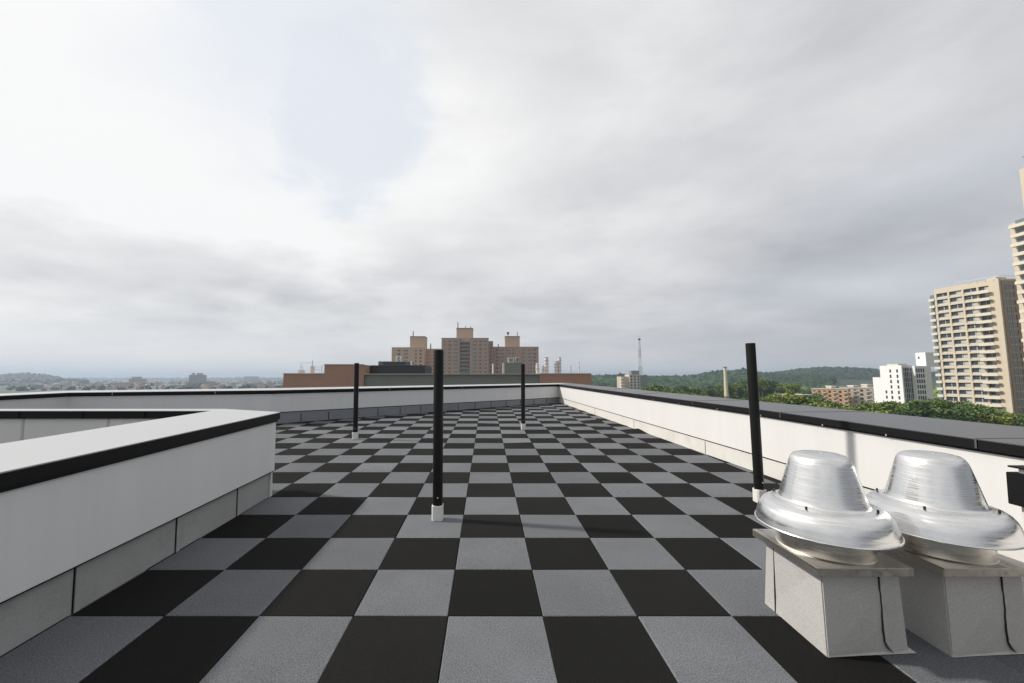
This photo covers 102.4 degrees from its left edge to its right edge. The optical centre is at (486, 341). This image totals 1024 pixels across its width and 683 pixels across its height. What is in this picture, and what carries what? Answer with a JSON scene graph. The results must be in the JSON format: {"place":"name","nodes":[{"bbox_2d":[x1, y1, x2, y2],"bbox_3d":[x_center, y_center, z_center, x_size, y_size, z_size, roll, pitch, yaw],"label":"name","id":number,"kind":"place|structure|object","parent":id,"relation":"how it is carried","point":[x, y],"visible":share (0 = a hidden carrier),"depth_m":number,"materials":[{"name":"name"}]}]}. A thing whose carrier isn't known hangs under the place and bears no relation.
{"place":"outdoors","nodes":[
{"label":"outdoors","id":0,"kind":"place"},
{"bbox_2d":[0,380,279,393],"bbox_3d":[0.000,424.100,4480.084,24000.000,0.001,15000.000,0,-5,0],"label":"ground","id":1,"kind":"structure","parent":0,"point":[2,391],"depth_m":923.88,"materials":[{"name":"green plant"}]},
{"bbox_2d":[0,372,88,383],"bbox_3d":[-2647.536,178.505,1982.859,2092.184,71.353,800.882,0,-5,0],"label":"woodland","id":2,"kind":"object","parent":1,"relation":"on","point":[23,377],"visible":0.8,"depth_m":1773.06,"materials":[{"name":"plant"}]},
{"bbox_2d":[109,382,132,384],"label":"hazy block","id":3,"kind":"structure","parent":1,"relation":"on","point":[119,383],"depth_m":1243.69,"materials":[{"name":"concrete"}]},
{"bbox_2d":[129,377,146,382],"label":"hazy block","id":4,"kind":"structure","parent":1,"relation":"on","point":[137,379],"depth_m":1395.70,"materials":[{"name":"concrete"}]},
{"bbox_2d":[0,380,282,390],"bbox_3d":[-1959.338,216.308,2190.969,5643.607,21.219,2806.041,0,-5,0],"label":"woodland","id":5,"kind":"object","parent":1,"relation":"on","point":[100,387],"visible":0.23,"depth_m":895.09,"materials":[{"name":"green plant"}]},
{"bbox_2d":[66,377,282,380],"bbox_3d":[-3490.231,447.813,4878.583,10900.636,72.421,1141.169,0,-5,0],"label":"woodland","id":6,"kind":"object","parent":1,"relation":"on","point":[187,378],"visible":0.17,"depth_m":4425.15,"materials":[{"name":"plant"}]},
{"bbox_2d":[189,373,206,384],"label":"hazy block","id":7,"kind":"structure","parent":1,"relation":"on","point":[197,378],"depth_m":1494.59,"materials":[{"name":"grey glass"}]},
{"bbox_2d":[200,381,215,384],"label":"hazy block","id":8,"kind":"structure","parent":1,"relation":"on","point":[209,382],"depth_m":1147.61,"materials":[{"name":"concrete"}]},
{"bbox_2d":[244,376,258,381],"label":"hazy block","id":9,"kind":"structure","parent":1,"relation":"on","point":[250,378],"depth_m":2987.97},
{"bbox_2d":[392,325,538,373],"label":"apartment complex","id":10,"kind":"structure","parent":1,"relation":"on","point":[465,352],"depth_m":339.04,"materials":[{"name":"beige brick"}]},
{"bbox_2d":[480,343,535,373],"bbox_3d":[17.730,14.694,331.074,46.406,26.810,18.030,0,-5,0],"label":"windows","id":11,"kind":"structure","parent":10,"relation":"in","point":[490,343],"depth_m":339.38,"materials":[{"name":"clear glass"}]},
{"bbox_2d":[484,340,531,372],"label":"windows","id":12,"kind":"structure","parent":10,"relation":"in","point":[485,356],"depth_m":339.62,"materials":[{"name":"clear glass"}]},
{"bbox_2d":[617,371,646,389],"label":"apartment block","id":13,"kind":"structure","parent":1,"relation":"on","point":[636,380],"depth_m":418.44,"materials":[{"name":"concrete"}]},
{"bbox_2d":[638,338,641,373],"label":"lattice mast","id":14,"kind":"object","parent":1,"relation":"on","point":[639,367],"visible":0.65,"depth_m":469.41,"materials":[{"name":"white metal"}]},
{"bbox_2d":[666,389,690,394],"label":"broadleaf tree","id":15,"kind":"object","parent":1,"relation":"on","point":[674,391],"visible":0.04,"depth_m":117.88,"materials":[{"name":"green plant"}]},
{"bbox_2d":[678,384,701,394],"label":"broadleaf tree","id":16,"kind":"object","parent":1,"relation":"on","point":[684,388],"visible":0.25,"depth_m":269.80,"materials":[{"name":"green plant"}]},
{"bbox_2d":[706,388,716,396],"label":"broadleaf tree","id":17,"kind":"object","parent":1,"relation":"on","point":[711,392],"visible":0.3,"depth_m":317.73,"materials":[{"name":"green plant"}]},
{"bbox_2d":[591,367,836,388],"bbox_3d":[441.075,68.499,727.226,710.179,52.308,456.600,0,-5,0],"label":"woodland","id":18,"kind":"object","parent":1,"relation":"on","point":[711,378],"visible":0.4,"depth_m":709.39,"materials":[{"name":"green plant"}]},
{"bbox_2d":[723,367,728,397],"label":"chimney stack","id":19,"kind":"object","parent":1,"relation":"on","point":[726,394],"visible":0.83,"depth_m":258.04,"materials":[{"name":"beige concrete"}]},
{"bbox_2d":[718,382,736,397],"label":"broadleaf tree","id":20,"kind":"object","parent":1,"relation":"on","point":[731,391],"visible":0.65,"depth_m":285.24,"materials":[{"name":"green plant"}]},
{"bbox_2d":[730,384,744,396],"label":"broadleaf tree","id":21,"kind":"object","parent":1,"relation":"on","point":[739,391],"visible":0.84,"depth_m":282.44,"materials":[{"name":"green plant"}]},
{"bbox_2d":[758,381,768,397],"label":"broadleaf tree","id":22,"kind":"object","parent":1,"relation":"on","point":[764,386],"visible":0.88,"depth_m":288.32,"materials":[{"name":"green plant"}]},
{"bbox_2d":[758,378,777,397],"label":"broadleaf tree","id":23,"kind":"object","parent":1,"relation":"on","point":[770,387],"visible":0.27,"depth_m":311.13,"materials":[{"name":"green plant"}]},
{"bbox_2d":[762,394,783,401],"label":"broadleaf tree","id":24,"kind":"object","parent":1,"relation":"on","point":[778,397],"visible":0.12,"depth_m":130.95,"materials":[{"name":"green plant"}]},
{"bbox_2d":[774,383,784,392],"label":"broadleaf tree","id":25,"kind":"object","parent":1,"relation":"on","point":[779,388],"visible":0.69,"depth_m":338.10,"materials":[{"name":"green plant"}]},
{"bbox_2d":[783,383,802,394],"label":"broadleaf tree","id":26,"kind":"object","parent":1,"relation":"on","point":[792,388],"visible":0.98,"depth_m":269.64,"materials":[{"name":"green plant"}]},
{"bbox_2d":[785,393,810,404],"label":"broadleaf tree","id":27,"kind":"object","parent":1,"relation":"on","point":[798,399],"visible":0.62,"depth_m":120.65,"materials":[{"name":"green plant"}]},
{"bbox_2d":[660,384,939,398],"bbox_3d":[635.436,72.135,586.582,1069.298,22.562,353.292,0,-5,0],"label":"woodland","id":28,"kind":"object","parent":1,"relation":"on","point":[935,391],"visible":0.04,"depth_m":494.04,"materials":[{"name":"green plant"}]},
{"bbox_2d":[801,393,823,398],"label":"broadleaf tree","id":29,"kind":"object","parent":1,"relation":"on","point":[810,396],"visible":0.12,"depth_m":269.08,"materials":[{"name":"green plant"}]},
{"bbox_2d":[806,396,826,403],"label":"broadleaf tree","id":30,"kind":"object","parent":1,"relation":"on","point":[820,399],"visible":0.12,"depth_m":131.46,"materials":[{"name":"green plant"}]},
{"bbox_2d":[809,400,831,407],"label":"broadleaf tree","id":31,"kind":"object","parent":1,"relation":"on","point":[816,403],"visible":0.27,"depth_m":117.33,"materials":[{"name":"green plant"}]},
{"bbox_2d":[811,388,849,405],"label":"apartment block","id":32,"kind":"structure","parent":1,"relation":"on","point":[839,395],"depth_m":296.03,"materials":[{"name":"concrete"}]},
{"bbox_2d":[832,405,855,410],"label":"broadleaf tree","id":33,"kind":"object","parent":1,"relation":"on","point":[843,407],"visible":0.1,"depth_m":102.30,"materials":[{"name":"green plant"}]},
{"bbox_2d":[765,366,937,380],"bbox_3d":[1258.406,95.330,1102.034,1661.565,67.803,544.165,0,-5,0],"label":"woodland","id":34,"kind":"object","parent":1,"relation":"on","point":[849,373],"visible":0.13,"depth_m":1116.17,"materials":[{"name":"green plant"}]},
{"bbox_2d":[839,387,874,407],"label":"apartment block","id":35,"kind":"structure","parent":1,"relation":"on","point":[857,395],"depth_m":300.05,"materials":[{"name":"concrete"}]},
{"bbox_2d":[856,404,886,411],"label":"broadleaf tree","id":36,"kind":"object","parent":1,"relation":"on","point":[865,407],"visible":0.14,"depth_m":116.86,"materials":[{"name":"green plant"}]},
{"bbox_2d":[866,400,898,410],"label":"broadleaf tree","id":37,"kind":"object","parent":1,"relation":"on","point":[890,405],"visible":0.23,"depth_m":116.97,"materials":[{"name":"green plant"}]},
{"bbox_2d":[886,408,929,416],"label":"broadleaf tree","id":38,"kind":"object","parent":1,"relation":"on","point":[895,412],"visible":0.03,"depth_m":102.20,"materials":[{"name":"green plant"}]},
{"bbox_2d":[898,398,932,406],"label":"broadleaf tree","id":39,"kind":"object","parent":1,"relation":"on","point":[925,403],"visible":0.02,"depth_m":138.55,"materials":[{"name":"green plant"}]},
{"bbox_2d":[902,400,971,419],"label":"broadleaf tree","id":40,"kind":"object","parent":1,"relation":"on","point":[938,414],"visible":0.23,"depth_m":97.80,"materials":[{"name":"green plant"}]},
{"bbox_2d":[930,398,967,409],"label":"broadleaf tree","id":41,"kind":"object","parent":1,"relation":"on","point":[937,403],"visible":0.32,"depth_m":130.86,"materials":[{"name":"green plant"}]},
{"bbox_2d":[944,400,974,407],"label":"broadleaf tree","id":42,"kind":"object","parent":1,"relation":"on","point":[958,404],"visible":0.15,"depth_m":128.57,"materials":[{"name":"green plant"}]},
{"bbox_2d":[950,402,991,422],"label":"broadleaf tree","id":43,"kind":"object","parent":1,"relation":"on","point":[967,416],"visible":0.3,"depth_m":94.06,"materials":[{"name":"green plant"}]},
{"bbox_2d":[928,276,1023,415],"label":"apartment tower","id":44,"kind":"structure","parent":1,"relation":"on","point":[978,347],"depth_m":166.22,"materials":[{"name":"beige concrete"}]},
{"bbox_2d":[938,299,947,304],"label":"window","id":45,"kind":"structure","parent":44,"relation":"in","point":[945,301],"depth_m":178.71,"materials":[{"name":"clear glass"}]},
{"bbox_2d":[940,319,949,325],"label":"window","id":46,"kind":"structure","parent":44,"relation":"in","point":[942,322],"depth_m":178.05,"materials":[{"name":"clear glass"}]},
{"bbox_2d":[941,326,950,331],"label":"window","id":47,"kind":"structure","parent":44,"relation":"in","point":[943,329],"depth_m":177.58,"materials":[{"name":"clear glass"}]},
{"bbox_2d":[941,333,951,338],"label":"window","id":48,"kind":"structure","parent":44,"relation":"in","point":[944,336],"depth_m":177.58,"materials":[{"name":"beige glass"}]},
{"bbox_2d":[942,340,951,345],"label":"window","id":49,"kind":"structure","parent":44,"relation":"in","point":[944,343],"depth_m":177.14,"materials":[{"name":"beige glass"}]},
{"bbox_2d":[943,347,952,352],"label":"window","id":50,"kind":"structure","parent":44,"relation":"in","point":[945,350],"depth_m":176.75,"materials":[{"name":"beige glass"}]},
{"bbox_2d":[943,354,953,359],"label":"window","id":51,"kind":"structure","parent":44,"relation":"in","point":[946,357],"depth_m":176.52,"materials":[{"name":"beige glass"}]},
{"bbox_2d":[944,361,953,366],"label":"window","id":52,"kind":"structure","parent":44,"relation":"in","point":[951,363],"depth_m":176.37,"materials":[{"name":"beige glass"}]},
{"bbox_2d":[945,368,954,373],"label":"window","id":53,"kind":"structure","parent":44,"relation":"in","point":[952,370],"depth_m":176.02,"materials":[{"name":"beige glass"}]},
{"bbox_2d":[945,375,955,380],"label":"window","id":54,"kind":"structure","parent":44,"relation":"in","point":[948,378],"depth_m":175.77,"materials":[{"name":"beige glass"}]},
{"bbox_2d":[950,290,961,295],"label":"window","id":55,"kind":"structure","parent":44,"relation":"in","point":[954,293],"depth_m":174.48,"materials":[{"name":"beige glass"}]},
{"bbox_2d":[951,297,961,302],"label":"window","id":56,"kind":"structure","parent":44,"relation":"in","point":[958,299],"depth_m":174.31,"materials":[{"name":"beige glass"}]},
{"bbox_2d":[951,304,962,309],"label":"window","id":57,"kind":"structure","parent":44,"relation":"in","point":[958,306],"depth_m":173.97,"materials":[{"name":"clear glass"}]},
{"bbox_2d":[952,311,963,316],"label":"window","id":58,"kind":"structure","parent":44,"relation":"in","point":[959,313],"depth_m":173.68,"materials":[{"name":"beige glass"}]},
{"bbox_2d":[953,318,964,323],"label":"window","id":59,"kind":"structure","parent":44,"relation":"in","point":[960,320],"depth_m":173.38,"materials":[{"name":"beige glass"}]},
{"bbox_2d":[953,325,964,330],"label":"window","id":60,"kind":"structure","parent":44,"relation":"in","point":[961,327],"depth_m":173.04,"materials":[{"name":"beige glass"}]},
{"bbox_2d":[954,332,965,337],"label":"window","id":61,"kind":"structure","parent":44,"relation":"in","point":[963,334],"depth_m":172.87,"materials":[{"name":"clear glass"}]},
{"bbox_2d":[955,339,966,344],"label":"window","id":62,"kind":"structure","parent":44,"relation":"in","point":[957,342],"depth_m":172.53,"materials":[{"name":"beige glass"}]},
{"bbox_2d":[956,346,967,352],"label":"window","id":63,"kind":"structure","parent":44,"relation":"in","point":[958,349],"depth_m":172.56,"materials":[{"name":"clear glass"}]},
{"bbox_2d":[956,354,967,359],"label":"window","id":64,"kind":"structure","parent":44,"relation":"in","point":[959,356],"depth_m":172.39,"materials":[{"name":"beige glass"}]},
{"bbox_2d":[957,361,968,366],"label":"window","id":65,"kind":"structure","parent":44,"relation":"in","point":[959,363],"depth_m":171.84,"materials":[{"name":"beige glass"}]},
{"bbox_2d":[958,368,969,373],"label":"window","id":66,"kind":"structure","parent":44,"relation":"in","point":[960,370],"depth_m":171.57,"materials":[{"name":"beige glass"}]},
{"bbox_2d":[959,375,970,380],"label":"window","id":67,"kind":"structure","parent":44,"relation":"in","point":[961,377],"depth_m":171.48,"materials":[{"name":"beige glass"}]},
{"bbox_2d":[959,383,970,387],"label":"window","id":68,"kind":"structure","parent":44,"relation":"in","point":[962,385],"depth_m":171.07,"materials":[{"name":"beige glass"}]},
{"bbox_2d":[960,390,971,395],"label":"window","id":69,"kind":"structure","parent":44,"relation":"in","point":[962,392],"depth_m":170.73,"materials":[{"name":"beige glass"}]},
{"bbox_2d":[964,288,975,293],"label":"window","id":70,"kind":"structure","parent":44,"relation":"in","point":[967,291],"depth_m":169.98,"materials":[{"name":"beige glass"}]},
{"bbox_2d":[965,295,976,300],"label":"window","id":71,"kind":"structure","parent":44,"relation":"in","point":[971,297],"depth_m":169.78,"materials":[{"name":"beige glass"}]},
{"bbox_2d":[966,302,977,307],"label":"window","id":72,"kind":"structure","parent":44,"relation":"in","point":[968,305],"depth_m":169.32,"materials":[{"name":"beige glass"}]},
{"bbox_2d":[966,309,978,315],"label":"window","id":73,"kind":"structure","parent":44,"relation":"in","point":[975,311],"depth_m":169.09,"materials":[{"name":"beige glass"}]},
{"bbox_2d":[967,317,979,322],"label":"window","id":74,"kind":"structure","parent":44,"relation":"in","point":[970,319],"depth_m":169.20,"materials":[{"name":"beige glass"}]},
{"bbox_2d":[968,324,979,329],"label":"window","id":75,"kind":"structure","parent":44,"relation":"in","point":[971,326],"depth_m":168.87,"materials":[{"name":"beige glass"}]},
{"bbox_2d":[969,331,980,336],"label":"window","id":76,"kind":"structure","parent":44,"relation":"in","point":[974,333],"depth_m":168.21,"materials":[{"name":"beige glass"}]},
{"bbox_2d":[969,338,981,344],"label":"window","id":77,"kind":"structure","parent":44,"relation":"in","point":[972,341],"depth_m":168.21,"materials":[{"name":"beige glass"}]},
{"bbox_2d":[970,346,982,351],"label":"window","id":78,"kind":"structure","parent":44,"relation":"in","point":[973,348],"depth_m":167.88,"materials":[{"name":"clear glass"}]},
{"bbox_2d":[971,353,983,358],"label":"window","id":79,"kind":"structure","parent":44,"relation":"in","point":[974,355],"depth_m":167.84,"materials":[{"name":"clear glass"}]},
{"bbox_2d":[972,361,983,365],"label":"window","id":80,"kind":"structure","parent":44,"relation":"in","point":[974,363],"depth_m":167.18,"materials":[{"name":"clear glass"}]},
{"bbox_2d":[972,368,984,373],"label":"window","id":81,"kind":"structure","parent":44,"relation":"in","point":[975,370],"depth_m":167.16,"materials":[{"name":"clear glass"}]},
{"bbox_2d":[973,375,985,380],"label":"window","id":82,"kind":"structure","parent":44,"relation":"in","point":[976,377],"depth_m":166.82,"materials":[{"name":"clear glass"}]},
{"bbox_2d":[974,383,986,388],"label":"window","id":83,"kind":"structure","parent":44,"relation":"in","point":[977,385],"depth_m":166.53,"materials":[{"name":"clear glass"}]},
{"bbox_2d":[975,390,987,395],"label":"window","id":84,"kind":"structure","parent":44,"relation":"in","point":[977,392],"depth_m":166.33,"materials":[{"name":"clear glass"}]},
{"bbox_2d":[976,398,988,403],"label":"window","id":85,"kind":"structure","parent":44,"relation":"in","point":[978,400],"depth_m":165.76,"materials":[{"name":"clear glass"}]},
{"bbox_2d":[964,409,995,423],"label":"broadleaf tree","id":86,"kind":"object","parent":1,"relation":"on","point":[990,418],"visible":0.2,"depth_m":93.81,"materials":[{"name":"green plant"}]},
{"bbox_2d":[969,403,1000,415],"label":"broadleaf tree","id":87,"kind":"object","parent":1,"relation":"on","point":[985,407],"visible":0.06,"depth_m":119.95,"materials":[{"name":"green plant"}]},
{"bbox_2d":[989,415,1016,425],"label":"broadleaf tree","id":88,"kind":"object","parent":1,"relation":"on","point":[1003,420],"visible":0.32,"depth_m":93.97,"materials":[{"name":"green plant"}]},
{"bbox_2d":[994,409,1017,419],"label":"broadleaf tree","id":89,"kind":"object","parent":1,"relation":"on","point":[1002,413],"visible":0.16,"depth_m":129.71,"materials":[{"name":"green plant"}]},
{"bbox_2d":[995,413,1023,426],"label":"broadleaf tree","id":90,"kind":"object","parent":1,"relation":"on","point":[1018,423],"visible":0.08,"depth_m":95.74,"materials":[{"name":"green plant"}]},
{"bbox_2d":[1008,168,1023,358],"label":"apartment tower","id":91,"kind":"structure","parent":1,"relation":"on","point":[1016,228],"depth_m":128.76,"materials":[{"name":"beige concrete"}]},
{"bbox_2d":[283,363,591,387],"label":"neighbouring building","id":92,"kind":"structure","parent":0,"point":[337,375],"depth_m":60.05,"materials":[{"name":"brown brick"}]},
{"bbox_2d":[298,360,321,372],"bbox_3d":[-26.455,3.844,61.992,3.500,2.015,0.500,0,-5,0],"label":"rooftop frame","id":93,"kind":"object","parent":92,"relation":"on","point":[312,368],"visible":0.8,"depth_m":61.80,"materials":[{"name":"white metal"}]},
{"bbox_2d":[378,361,413,364],"bbox_3d":[-14.288,3.521,65.485,5.139,0.614,3.100,0,-5,0],"label":"cooling unit","id":94,"kind":"object","parent":92,"relation":"on","point":[394,362],"visible":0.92,"depth_m":63.97,"materials":[{"name":"grey metal"}]},
{"bbox_2d":[544,357,548,372],"bbox_3d":[9.190,3.640,62.964,0.810,2.663,0.790,0,-5,0],"label":"flue","id":95,"kind":"object","parent":92,"relation":"on","point":[546,363],"visible":0.94,"depth_m":62.71,"materials":[{"name":"white metal"}]},
{"bbox_2d":[438,412,531,682],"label":"roof","id":96,"kind":"structure","parent":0,"point":[454,577],"depth_m":2.96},
{"bbox_2d":[0,402,1023,682],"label":"floor","id":97,"kind":"structure","parent":0,"point":[336,556],"depth_m":3.02,"materials":[{"name":"tile"}]},
{"bbox_2d":[0,409,279,655],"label":"enclosure wall","id":98,"kind":"structure","parent":97,"relation":"on","point":[95,504],"depth_m":3.01,"materials":[{"name":"white concrete"}]},
{"bbox_2d":[0,383,562,423],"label":"parapet wall","id":99,"kind":"structure","parent":97,"relation":"on","point":[290,405],"depth_m":12.08,"materials":[{"name":"white concrete"}]},
{"bbox_2d":[352,363,358,438],"bbox_3d":[-2.895,1.316,9.130,0.114,1.675,0.117,0,-4,0],"label":"roof post","id":100,"kind":"object","parent":97,"relation":"on","point":[355,403],"visible":1,"depth_m":9.09,"materials":[{"name":"black metal"}]},
{"bbox_2d":[432,350,443,520],"bbox_3d":[-0.506,0.967,4.317,0.114,1.758,0.117,0,-4,0],"label":"roof post","id":101,"kind":"object","parent":97,"relation":"on","point":[437,509],"visible":1,"depth_m":4.28,"materials":[{"name":"black plastic"}]},
{"bbox_2d":[521,364,525,429],"bbox_3d":[0.940,1.409,10.527,0.114,1.668,0.117,0,-4,0],"label":"roof post","id":102,"kind":"object","parent":97,"relation":"on","point":[523,425],"visible":1,"depth_m":10.48,"materials":[{"name":"black metal"}]},
{"bbox_2d":[745,343,766,502],"bbox_3d":[3.189,0.949,4.875,0.147,1.866,0.117,0,-4,0],"label":"roof post","id":103,"kind":"object","parent":97,"relation":"on","point":[759,490],"visible":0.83,"depth_m":4.84,"materials":[{"name":"black plastic"}]},
{"bbox_2d":[558,383,1023,561],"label":"parapet wall","id":104,"kind":"structure","parent":97,"relation":"on","point":[870,445],"depth_m":5.40,"materials":[{"name":"white concrete"}]},
{"bbox_2d":[753,450,915,657],"bbox_3d":[2.030,1.206,2.473,0.698,1.066,0.698,0,-4,0],"label":"roof vent","id":105,"kind":"object","parent":97,"relation":"on","point":[832,585],"visible":1,"depth_m":2.27,"materials":[{"name":"metal"}]},
{"bbox_2d":[866,450,1023,657],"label":"roof vent","id":106,"kind":"object","parent":97,"relation":"on","point":[961,592],"visible":0.86,"depth_m":2.27,"materials":[{"name":"metal"}]},
{"bbox_2d":[1006,465,1023,529],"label":"black vent box","id":107,"kind":"object","parent":97,"relation":"on","point":[1015,485],"visible":1,"depth_m":2.98,"materials":[{"name":"metal"}]},
{"bbox_2d":[0,0,1023,377],"label":"sky","id":108,"kind":"structure","parent":0,"point":[212,188],"materials":[{"name":"white"}]},
{"bbox_2d":[834,379,937,386],"bbox_3d":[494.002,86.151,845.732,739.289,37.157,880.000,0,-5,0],"label":"hill","id":109,"kind":"structure","parent":0,"point":[839,382],"depth_m":772.86,"materials":[{"name":"green plant"}]},
{"bbox_2d":[873,352,935,403],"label":"office building","id":110,"kind":"structure","parent":0,"point":[902,383],"depth_m":210.93,"materials":[{"name":"concrete"}]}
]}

